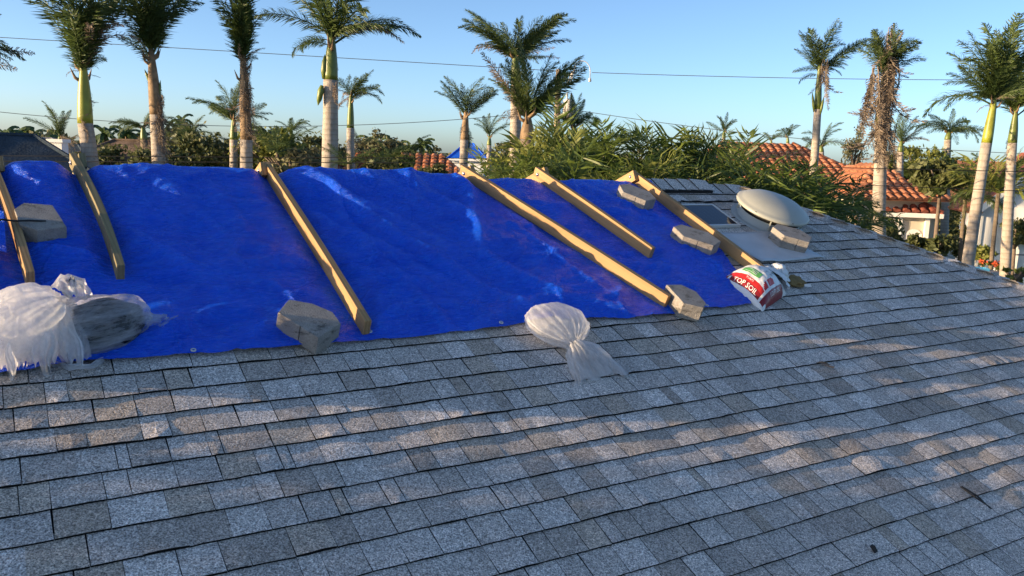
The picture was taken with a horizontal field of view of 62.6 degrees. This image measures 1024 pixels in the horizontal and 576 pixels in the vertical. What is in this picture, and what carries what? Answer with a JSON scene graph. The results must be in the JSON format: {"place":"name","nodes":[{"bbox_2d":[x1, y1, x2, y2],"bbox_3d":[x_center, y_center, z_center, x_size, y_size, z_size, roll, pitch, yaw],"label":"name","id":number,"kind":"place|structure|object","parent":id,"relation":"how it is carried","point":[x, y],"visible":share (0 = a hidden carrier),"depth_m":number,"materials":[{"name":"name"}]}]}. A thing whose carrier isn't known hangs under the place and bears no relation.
{"place":"outdoors","nodes":[
{"label":"outdoors","id":0,"kind":"place"},
{"bbox_2d":[0,155,533,158],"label":"power wire","id":1,"kind":"object","parent":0,"point":[264,157],"visible":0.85,"depth_m":19.79,"materials":[{"name":"black"}]},
{"bbox_2d":[0,0,1023,164],"label":"sky","id":2,"kind":"structure","parent":0,"point":[743,39],"materials":[{"name":"blue"}]},
{"bbox_2d":[949,220,966,257],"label":"bush","id":3,"kind":"object","parent":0,"point":[954,252],"visible":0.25,"depth_m":30.97,"materials":[{"name":"green plant"}]},
{"label":"lawn","id":4,"kind":"structure","parent":0,"visible":0},
{"bbox_2d":[706,112,736,140],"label":"royal palm","id":5,"kind":"object","parent":4,"relation":"on","point":[724,126],"visible":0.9,"depth_m":60.77,"materials":[{"name":"green plant"}]},
{"bbox_2d":[667,141,953,239],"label":"tiled house","id":6,"kind":"structure","parent":4,"relation":"on","point":[899,197],"depth_m":35.25,"materials":[{"name":"ceramic"}]},
{"bbox_2d":[801,122,846,154],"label":"royal palm","id":7,"kind":"object","parent":4,"relation":"on","point":[822,145],"visible":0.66,"depth_m":41.09,"materials":[{"name":"green plant"}]},
{"bbox_2d":[840,124,868,164],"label":"leafy tree","id":8,"kind":"object","parent":4,"relation":"on","point":[849,153],"visible":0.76,"depth_m":43.12,"materials":[{"name":"green plant"}]},
{"bbox_2d":[852,202,943,238],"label":"pavilion","id":9,"kind":"structure","parent":4,"relation":"on","point":[922,214],"depth_m":34.20,"materials":[{"name":"white tile"}]},
{"bbox_2d":[891,114,931,177],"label":"royal palm","id":10,"kind":"object","parent":4,"relation":"on","point":[902,134],"visible":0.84,"depth_m":37.32,"materials":[{"name":"green plant"}]},
{"bbox_2d":[873,144,963,177],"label":"leafy tree","id":11,"kind":"object","parent":4,"relation":"on","point":[913,153],"visible":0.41,"depth_m":38.96,"materials":[{"name":"green plant"}]},
{"bbox_2d":[905,233,958,255],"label":"bush","id":12,"kind":"object","parent":4,"relation":"on","point":[942,244],"visible":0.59,"depth_m":26.74,"materials":[{"name":"green plant"}]},
{"bbox_2d":[907,157,975,237],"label":"leafy tree","id":13,"kind":"object","parent":4,"relation":"on","point":[921,178],"visible":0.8,"depth_m":26.52,"materials":[{"name":"green plant"}]},
{"bbox_2d":[911,108,983,257],"bbox_3d":[20.152,-4.327,39.650,3.188,8.034,2.527,2,9,0],"label":"royal palm","id":14,"kind":"object","parent":4,"relation":"on","point":[955,129],"visible":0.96,"depth_m":39.16,"materials":[{"name":"green plant"}]},
{"bbox_2d":[922,12,1023,265],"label":"royal palm","id":15,"kind":"object","parent":4,"relation":"on","point":[997,73],"visible":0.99,"depth_m":18.93,"materials":[{"name":"green plant"}]},
{"bbox_2d":[927,173,1021,261],"bbox_3d":[14.446,-1.226,27.027,3.375,5.473,3.537,2,9,0],"label":"garden palm","id":16,"kind":"object","parent":4,"relation":"on","point":[987,199],"visible":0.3,"depth_m":26.50,"materials":[{"name":"green plant"}]},
{"bbox_2d":[943,148,1023,269],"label":"garden palm","id":17,"kind":"object","parent":4,"relation":"on","point":[997,182],"visible":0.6,"depth_m":24.77,"materials":[{"name":"green plant"}]},
{"bbox_2d":[948,153,1023,282],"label":"white house","id":18,"kind":"structure","parent":4,"relation":"on","point":[985,228],"depth_m":30.28,"materials":[{"name":"paint"}]},
{"bbox_2d":[975,243,997,266],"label":"bush","id":19,"kind":"object","parent":4,"relation":"on","point":[982,252],"visible":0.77,"depth_m":25.91,"materials":[{"name":"green plant"}]},
{"bbox_2d":[964,49,1023,276],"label":"royal palm","id":20,"kind":"object","parent":4,"relation":"on","point":[1010,154],"visible":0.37,"depth_m":21.20,"materials":[{"name":"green plant"}]},
{"bbox_2d":[999,217,1023,275],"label":"bush","id":21,"kind":"object","parent":4,"relation":"on","point":[1018,234],"visible":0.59,"depth_m":29.63,"materials":[{"name":"green plant"}]},
{"bbox_2d":[1002,265,1023,282],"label":"bush","id":22,"kind":"object","parent":4,"relation":"on","point":[1018,274],"visible":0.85,"depth_m":20.03,"materials":[{"name":"green plant"}]},
{"label":"ground","id":23,"kind":"structure","parent":0,"visible":0},
{"bbox_2d":[0,14,34,72],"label":"royal palm","id":24,"kind":"object","parent":23,"relation":"on","point":[6,48],"visible":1,"depth_m":16.70,"materials":[{"name":"green plant"}]},
{"bbox_2d":[0,132,90,172],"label":"grey house","id":25,"kind":"structure","parent":23,"relation":"on","point":[24,147],"depth_m":22.43,"materials":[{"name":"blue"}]},
{"bbox_2d":[24,100,76,151],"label":"royal palm","id":26,"kind":"object","parent":23,"relation":"on","point":[60,128],"visible":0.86,"depth_m":39.25,"materials":[{"name":"green plant"}]},
{"bbox_2d":[23,0,140,167],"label":"royal palm","id":27,"kind":"object","parent":23,"relation":"on","point":[88,25],"visible":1,"depth_m":23.13,"materials":[{"name":"green plant"}]},
{"bbox_2d":[72,143,131,164],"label":"leafy tree","id":28,"kind":"object","parent":23,"relation":"on","point":[107,150],"visible":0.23,"depth_m":33.19,"materials":[{"name":"green plant"}]},
{"bbox_2d":[94,125,118,144],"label":"distant palm","id":29,"kind":"object","parent":23,"relation":"on","point":[104,135],"visible":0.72,"depth_m":92.99,"materials":[{"name":"green plant"}]},
{"bbox_2d":[109,125,140,138],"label":"distant palm","id":30,"kind":"object","parent":23,"relation":"on","point":[128,134],"visible":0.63,"depth_m":101.33,"materials":[{"name":"green plant"}]},
{"bbox_2d":[77,138,192,164],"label":"brown house","id":31,"kind":"structure","parent":23,"relation":"on","point":[129,143],"depth_m":35.26,"materials":[{"name":"brown"}]},
{"bbox_2d":[109,111,179,150],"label":"royal palm","id":32,"kind":"object","parent":23,"relation":"on","point":[143,138],"visible":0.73,"depth_m":33.46,"materials":[{"name":"green plant"}]},
{"bbox_2d":[102,0,204,163],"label":"royal palm","id":33,"kind":"object","parent":23,"relation":"on","point":[151,18],"visible":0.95,"depth_m":24.25,"materials":[{"name":"green plant"}]},
{"bbox_2d":[115,142,195,166],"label":"bush","id":34,"kind":"object","parent":23,"relation":"on","point":[178,161],"visible":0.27,"depth_m":29.07,"materials":[{"name":"green plant"}]},
{"bbox_2d":[164,115,228,153],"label":"garden palm","id":35,"kind":"object","parent":23,"relation":"on","point":[189,129],"visible":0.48,"depth_m":35.37,"materials":[{"name":"green plant"}]},
{"bbox_2d":[165,131,239,167],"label":"leafy tree","id":36,"kind":"object","parent":23,"relation":"on","point":[203,150],"visible":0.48,"depth_m":32.23,"materials":[{"name":"green plant"}]},
{"bbox_2d":[186,80,272,167],"bbox_3d":[-10.642,-4.083,31.932,3.054,7.883,2.353,2,9,0],"label":"royal palm","id":37,"kind":"object","parent":23,"relation":"on","point":[223,111],"visible":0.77,"depth_m":31.41,"materials":[{"name":"green plant"}]},
{"bbox_2d":[210,0,267,168],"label":"royal palm","id":38,"kind":"object","parent":23,"relation":"on","point":[240,24],"visible":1,"depth_m":24.23,"materials":[{"name":"green plant"}]},
{"bbox_2d":[227,126,306,168],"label":"leafy tree","id":39,"kind":"object","parent":23,"relation":"on","point":[264,152],"visible":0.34,"depth_m":32.04,"materials":[{"name":"green plant"}]},
{"bbox_2d":[252,119,315,165],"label":"garden palm","id":40,"kind":"object","parent":23,"relation":"on","point":[279,144],"visible":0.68,"depth_m":29.51,"materials":[{"name":"green plant"}]},
{"bbox_2d":[257,144,321,173],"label":"bush","id":41,"kind":"object","parent":23,"relation":"on","point":[295,152],"visible":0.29,"depth_m":29.11,"materials":[{"name":"green plant"}]},
{"bbox_2d":[288,130,346,166],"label":"leafy tree","id":42,"kind":"object","parent":23,"relation":"on","point":[314,140],"visible":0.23,"depth_m":39.00,"materials":[{"name":"green plant"}]},
{"bbox_2d":[254,0,420,168],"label":"royal palm","id":43,"kind":"object","parent":23,"relation":"on","point":[335,28],"visible":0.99,"depth_m":22.67,"materials":[{"name":"green plant"}]},
{"bbox_2d":[317,143,377,169],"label":"garden palm","id":44,"kind":"object","parent":23,"relation":"on","point":[349,165],"visible":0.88,"depth_m":21.77,"materials":[{"name":"green plant"}]},
{"bbox_2d":[338,70,384,168],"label":"royal palm","id":45,"kind":"object","parent":23,"relation":"on","point":[360,89],"visible":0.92,"depth_m":35.27,"materials":[{"name":"green plant"}]},
{"bbox_2d":[344,128,404,155],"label":"leafy tree","id":46,"kind":"object","parent":23,"relation":"on","point":[388,144],"visible":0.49,"depth_m":41.28,"materials":[{"name":"green plant"}]},
{"bbox_2d":[354,156,406,169],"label":"bush","id":47,"kind":"object","parent":23,"relation":"on","point":[385,166],"visible":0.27,"depth_m":25.50,"materials":[{"name":"green plant"}]},
{"bbox_2d":[372,138,414,167],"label":"garden palm","id":48,"kind":"object","parent":23,"relation":"on","point":[395,153],"visible":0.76,"depth_m":27.62,"materials":[{"name":"green plant"}]},
{"bbox_2d":[371,149,416,169],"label":"leafy tree","id":49,"kind":"object","parent":23,"relation":"on","point":[408,165],"visible":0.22,"depth_m":33.30,"materials":[{"name":"green plant"}]},
{"bbox_2d":[388,135,430,160],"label":"garden palm","id":50,"kind":"object","parent":23,"relation":"on","point":[413,147],"visible":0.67,"depth_m":33.55,"materials":[{"name":"green plant"}]},
{"bbox_2d":[403,153,458,173],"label":"tiled house","id":51,"kind":"structure","parent":23,"relation":"on","point":[423,161],"depth_m":38.71,"materials":[{"name":"tile"}]},
{"bbox_2d":[417,162,448,173],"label":"bush","id":52,"kind":"object","parent":23,"relation":"on","point":[437,167],"visible":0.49,"depth_m":29.48,"materials":[{"name":"green plant"}]},
{"bbox_2d":[28,129,860,177],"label":"tree line","id":53,"kind":"object","parent":23,"relation":"on","point":[435,149],"visible":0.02,"depth_m":153.47,"materials":[{"name":"green plant"}]},
{"bbox_2d":[434,75,497,171],"bbox_3d":[-2.006,-4.685,35.790,2.751,8.439,1.258,2,9,0],"label":"royal palm","id":54,"kind":"object","parent":23,"relation":"on","point":[465,139],"visible":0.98,"depth_m":35.20,"materials":[{"name":"green plant"}]},
{"bbox_2d":[446,143,486,175],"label":"blue tarped house","id":55,"kind":"structure","parent":23,"relation":"on","point":[455,153],"depth_m":67.09,"materials":[{"name":"white paint"}]},
{"bbox_2d":[474,113,509,176],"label":"royal palm","id":56,"kind":"object","parent":23,"relation":"on","point":[488,131],"visible":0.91,"depth_m":45.24,"materials":[{"name":"green plant"}]},
{"bbox_2d":[464,142,527,178],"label":"palm shrub","id":57,"kind":"object","parent":23,"relation":"on","point":[480,160],"visible":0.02,"depth_m":15.45,"materials":[{"name":"green plant"}]},
{"bbox_2d":[0,178,1023,575],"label":"shingled house","id":58,"kind":"structure","parent":23,"relation":"on","point":[742,440],"depth_m":3.84,"materials":[{"name":"grey tile"}]},
{"bbox_2d":[0,274,166,380],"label":"torn plastic bag","id":59,"kind":"object","parent":58,"relation":"on","point":[44,326],"visible":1,"depth_m":3.50,"materials":[{"name":"white"}]},
{"bbox_2d":[276,300,339,354],"bbox_3d":[-0.991,0.184,4.098,0.273,0.098,0.340,-4,34,-31],"label":"concrete block","id":60,"kind":"object","parent":58,"relation":"on","point":[313,328],"depth_m":4.05,"materials":[{"name":"grey concrete"}]},
{"bbox_2d":[0,161,750,371],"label":"blue tarp","id":61,"kind":"object","parent":58,"relation":"on","point":[219,259],"visible":0.81,"depth_m":4.85,"materials":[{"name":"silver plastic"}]},
{"bbox_2d":[0,156,34,282],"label":"timber brace","id":62,"kind":"object","parent":61,"relation":"on","point":[20,244],"visible":0.94,"depth_m":4.12,"materials":[{"name":"brown wood"}]},
{"bbox_2d":[0,211,45,252],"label":"folded tarp corner","id":63,"kind":"object","parent":61,"relation":"on","point":[2,237],"visible":1,"depth_m":4.06,"materials":[{"name":"blue plastic"}]},
{"bbox_2d":[14,203,66,241],"bbox_3d":[-2.393,-0.323,4.275,0.221,0.095,0.295,-4,34,-31],"label":"concrete block","id":64,"kind":"object","parent":61,"relation":"on","point":[53,227],"depth_m":4.22,"materials":[{"name":"grey concrete"}]},
{"bbox_2d":[69,153,124,279],"bbox_3d":[-2.524,-0.487,4.933,0.087,0.598,2.182,-4,11,-35],"label":"timber brace","id":65,"kind":"object","parent":61,"relation":"on","point":[78,164],"visible":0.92,"depth_m":4.50,"materials":[{"name":"brown wood"}]},
{"bbox_2d":[255,162,371,334],"bbox_3d":[-1.445,-0.364,5.255,0.086,0.822,2.692,-4,11,-33],"label":"timber brace","id":66,"kind":"object","parent":61,"relation":"on","point":[356,310],"visible":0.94,"depth_m":4.72,"materials":[{"name":"brown wood"}]},
{"bbox_2d":[458,165,670,306],"bbox_3d":[-0.042,-0.252,6.161,2.668,0.910,0.085,35,34,31],"label":"timber brace","id":67,"kind":"object","parent":61,"relation":"on","point":[622,272],"visible":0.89,"depth_m":5.69,"materials":[{"name":"brown wood"}]},
{"bbox_2d":[524,302,628,384],"bbox_3d":[0.326,0.262,4.589,0.406,0.164,0.637,-6,36,-35],"label":"tied plastic bag","id":68,"kind":"object","parent":61,"relation":"on","point":[564,326],"visible":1,"depth_m":4.55,"materials":[{"name":"white"}]},
{"bbox_2d":[525,167,654,257],"bbox_3d":[0.265,-0.646,6.600,0.103,0.598,2.189,-6,12,-40],"label":"timber brace","id":69,"kind":"object","parent":61,"relation":"on","point":[614,226],"visible":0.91,"depth_m":6.20,"materials":[{"name":"brown wood"}]},
{"bbox_2d":[617,184,655,209],"bbox_3d":[0.968,-0.709,6.629,0.276,0.100,0.299,-4,34,-31],"label":"concrete block","id":70,"kind":"object","parent":61,"relation":"on","point":[640,198],"depth_m":6.56,"materials":[{"name":"grey concrete"}]},
{"bbox_2d":[664,285,705,321],"bbox_3d":[1.091,0.092,5.302,0.201,0.105,0.280,-4,34,-31],"label":"concrete block","id":71,"kind":"object","parent":61,"relation":"on","point":[684,302],"depth_m":5.24,"materials":[{"name":"grey concrete"}]},
{"bbox_2d":[616,170,763,266],"bbox_3d":[1.114,-0.605,6.960,0.086,0.716,2.454,-4,11,-33],"label":"timber brace","id":72,"kind":"object","parent":61,"relation":"on","point":[734,251],"visible":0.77,"depth_m":6.57,"materials":[{"name":"brown wood"}]},
{"bbox_2d":[670,224,720,254],"bbox_3d":[1.346,-0.350,6.191,0.298,0.095,0.326,-4,34,-31],"label":"concrete block","id":73,"kind":"object","parent":61,"relation":"on","point":[704,242],"depth_m":6.13,"materials":[{"name":"grey concrete"}]},
{"bbox_2d":[682,204,740,227],"bbox_3d":[1.589,-0.587,6.840,0.416,0.027,0.366,-4,34,-31],"label":"skylight","id":74,"kind":"object","parent":58,"relation":"on","point":[713,215],"visible":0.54,"depth_m":6.84,"materials":[{"name":"grey glass"}]},
{"bbox_2d":[726,263,789,311],"bbox_3d":[1.791,-0.058,5.875,0.600,0.149,0.515,-4,34,-31],"label":"soil bag","id":75,"kind":"object","parent":58,"relation":"on","point":[762,288],"visible":1,"depth_m":5.75,"materials":[{"name":"white plastic"}]},
{"bbox_2d":[731,189,809,231],"bbox_3d":[2.174,-0.655,7.047,0.630,0.223,0.630,-4,34,-31],"label":"roof vent","id":76,"kind":"object","parent":58,"relation":"on","point":[764,210],"visible":0.96,"depth_m":6.89,"materials":[{"name":"white metal"}]},
{"bbox_2d":[721,231,823,261],"bbox_3d":[2.038,-0.334,6.616,0.816,0.021,0.457,-4,34,-31],"label":"metal sheet","id":77,"kind":"object","parent":58,"relation":"on","point":[760,246],"visible":0.74,"depth_m":6.56,"materials":[{"name":"grey metal"}]},
{"bbox_2d":[768,224,811,252],"bbox_3d":[2.219,-0.391,6.710,0.291,0.110,0.313,-4,34,-31],"label":"concrete block","id":78,"kind":"object","parent":77,"relation":"on","point":[789,238],"depth_m":6.63,"materials":[{"name":"grey concrete"}]},
{"bbox_2d":[457,9,576,174],"bbox_3d":[0.046,-4.544,29.703,4.152,10.209,2.249,2,9,0],"label":"royal palm","id":79,"kind":"object","parent":23,"relation":"on","point":[532,39],"visible":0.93,"depth_m":28.88,"materials":[{"name":"green plant"}]},
{"bbox_2d":[479,147,573,180],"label":"palm shrub","id":80,"kind":"object","parent":23,"relation":"on","point":[511,171],"visible":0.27,"depth_m":13.23,"materials":[{"name":"green plant"}]},
{"bbox_2d":[480,36,587,155],"bbox_3d":[0.559,-3.141,25.658,3.268,8.796,2.214,2,9,0],"label":"royal palm","id":81,"kind":"object","parent":23,"relation":"on","point":[522,99],"visible":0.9,"depth_m":25.15,"materials":[{"name":"green plant"}]},
{"bbox_2d":[479,117,610,179],"bbox_3d":[0.575,-0.056,15.097,2.877,5.995,2.395,-1,9,-15],"label":"palm shrub","id":82,"kind":"object","parent":23,"relation":"on","point":[540,140],"visible":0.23,"depth_m":14.57,"materials":[{"name":"green plant"}]},
{"bbox_2d":[515,90,626,174],"bbox_3d":[1.076,-0.454,16.144,2.525,6.482,2.562,2,9,0],"label":"palm shrub","id":83,"kind":"object","parent":23,"relation":"on","point":[552,100],"visible":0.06,"depth_m":15.49,"materials":[{"name":"green plant"}]},
{"bbox_2d":[554,60,590,125],"bbox_3d":[2.435,-4.892,35.576,1.492,9.204,0.510,2,9,0],"label":"street light","id":84,"kind":"object","parent":23,"relation":"on","point":[568,103],"visible":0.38,"depth_m":35.01,"materials":[{"name":"grey metal"}]},
{"bbox_2d":[1,37,554,70],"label":"power wire","id":85,"kind":"object","parent":84,"relation":"attached to","point":[288,54],"visible":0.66,"depth_m":34.50,"materials":[{"name":"grey"}]},
{"bbox_2d":[2,110,553,126],"bbox_3d":[-10.864,-7.130,34.212,25.636,1.192,0.024,1,9,-5],"label":"power wire","id":86,"kind":"object","parent":84,"relation":"attached to","point":[278,126],"visible":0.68,"depth_m":34.44,"materials":[{"name":"grey"}]},
{"bbox_2d":[592,72,949,79],"bbox_3d":[13.288,-8.622,34.424,19.973,0.257,0.025,2,9,3],"label":"power wire","id":87,"kind":"object","parent":84,"relation":"attached to","point":[764,77],"visible":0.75,"depth_m":34.62,"materials":[{"name":"grey"}]},
{"bbox_2d":[584,111,1019,153],"bbox_3d":[12.688,-6.255,34.223,20.894,1.456,0.024,3,9,6],"label":"power wire","id":88,"kind":"object","parent":84,"relation":"attached to","point":[798,138],"visible":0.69,"depth_m":34.36,"materials":[{"name":"grey"}]},
{"bbox_2d":[551,93,601,138],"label":"royal palm","id":89,"kind":"object","parent":23,"relation":"on","point":[579,120],"visible":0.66,"depth_m":27.41,"materials":[{"name":"green plant"}]},
{"bbox_2d":[513,133,657,180],"bbox_3d":[1.008,0.370,13.627,2.457,5.648,2.750,2,9,0],"label":"palm shrub","id":90,"kind":"object","parent":23,"relation":"on","point":[579,170],"visible":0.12,"depth_m":12.99,"materials":[{"name":"green plant"}]},
{"bbox_2d":[520,112,684,178],"bbox_3d":[1.565,-0.093,15.299,2.944,6.070,3.086,6,10,26],"label":"palm shrub","id":91,"kind":"object","parent":23,"relation":"on","point":[612,144],"visible":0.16,"depth_m":14.64,"materials":[{"name":"green plant"}]},
{"bbox_2d":[578,167,662,180],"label":"palm shrub","id":92,"kind":"object","parent":23,"relation":"on","point":[616,175],"visible":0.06,"depth_m":12.71,"materials":[{"name":"green plant"}]},
{"bbox_2d":[565,147,701,179],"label":"palm shrub","id":93,"kind":"object","parent":23,"relation":"on","point":[654,164],"visible":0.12,"depth_m":13.52,"materials":[{"name":"green plant"}]},
{"bbox_2d":[620,122,692,178],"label":"palm shrub","id":94,"kind":"object","parent":23,"relation":"on","point":[648,128],"visible":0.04,"depth_m":15.72,"materials":[{"name":"green plant"}]},
{"bbox_2d":[610,115,722,178],"bbox_3d":[2.911,-0.133,15.649,2.640,6.131,2.551,2,9,0],"label":"palm shrub","id":95,"kind":"object","parent":23,"relation":"on","point":[663,142],"visible":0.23,"depth_m":15.10,"materials":[{"name":"green plant"}]},
{"bbox_2d":[618,146,748,185],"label":"palm shrub","id":96,"kind":"object","parent":23,"relation":"on","point":[707,178],"visible":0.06,"depth_m":13.91,"materials":[{"name":"green plant"}]},
{"bbox_2d":[659,125,751,180],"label":"palm shrub","id":97,"kind":"object","parent":23,"relation":"on","point":[706,142],"visible":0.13,"depth_m":15.37,"materials":[{"name":"green plant"}]},
{"bbox_2d":[682,125,779,185],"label":"palm shrub","id":98,"kind":"object","parent":23,"relation":"on","point":[743,137],"visible":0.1,"depth_m":14.70,"materials":[{"name":"green plant"}]},
{"bbox_2d":[683,136,817,205],"bbox_3d":[3.849,0.284,14.405,2.857,5.760,2.389,2,9,0],"label":"palm shrub","id":99,"kind":"object","parent":23,"relation":"on","point":[761,180],"visible":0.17,"depth_m":13.65,"materials":[{"name":"green plant"}]},
{"bbox_2d":[707,149,829,198],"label":"palm shrub","id":100,"kind":"object","parent":23,"relation":"on","point":[796,169],"visible":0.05,"depth_m":15.76,"materials":[{"name":"green plant"}]},
{"bbox_2d":[751,156,857,220],"bbox_3d":[4.551,0.421,14.669,2.259,5.456,2.448,8,11,32],"label":"palm shrub","id":101,"kind":"object","parent":23,"relation":"on","point":[794,162],"visible":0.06,"depth_m":14.15,"materials":[{"name":"green plant"}]},
{"bbox_2d":[791,171,843,215],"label":"palm shrub","id":102,"kind":"object","parent":23,"relation":"on","point":[816,192],"visible":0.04,"depth_m":13.45,"materials":[{"name":"green plant"}]},
{"bbox_2d":[774,154,882,233],"bbox_3d":[5.588,0.198,16.157,2.508,5.498,2.560,2,9,0],"label":"palm shrub","id":103,"kind":"object","parent":23,"relation":"on","point":[838,184],"visible":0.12,"depth_m":15.54,"materials":[{"name":"green plant"}]},
{"bbox_2d":[792,18,868,174],"bbox_3d":[9.784,-3.517,26.857,2.376,9.735,1.273,0,9,-14],"label":"royal palm","id":104,"kind":"object","parent":23,"relation":"on","point":[823,63],"visible":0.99,"depth_m":26.13,"materials":[{"name":"green plant"}]},
{"bbox_2d":[795,178,892,233],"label":"palm shrub","id":105,"kind":"object","parent":23,"relation":"on","point":[856,208],"visible":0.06,"depth_m":14.16,"materials":[{"name":"green plant"}]},
{"bbox_2d":[821,167,906,232],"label":"palm shrub","id":106,"kind":"object","parent":23,"relation":"on","point":[877,207],"visible":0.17,"depth_m":16.67,"materials":[{"name":"green plant"}]},
{"bbox_2d":[841,23,927,235],"bbox_3d":[8.922,-2.016,20.664,1.872,8.694,1.869,6,10,26],"label":"royal palm","id":107,"kind":"object","parent":23,"relation":"on","point":[889,55],"visible":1,"depth_m":20.22,"materials":[{"name":"brown plant"}]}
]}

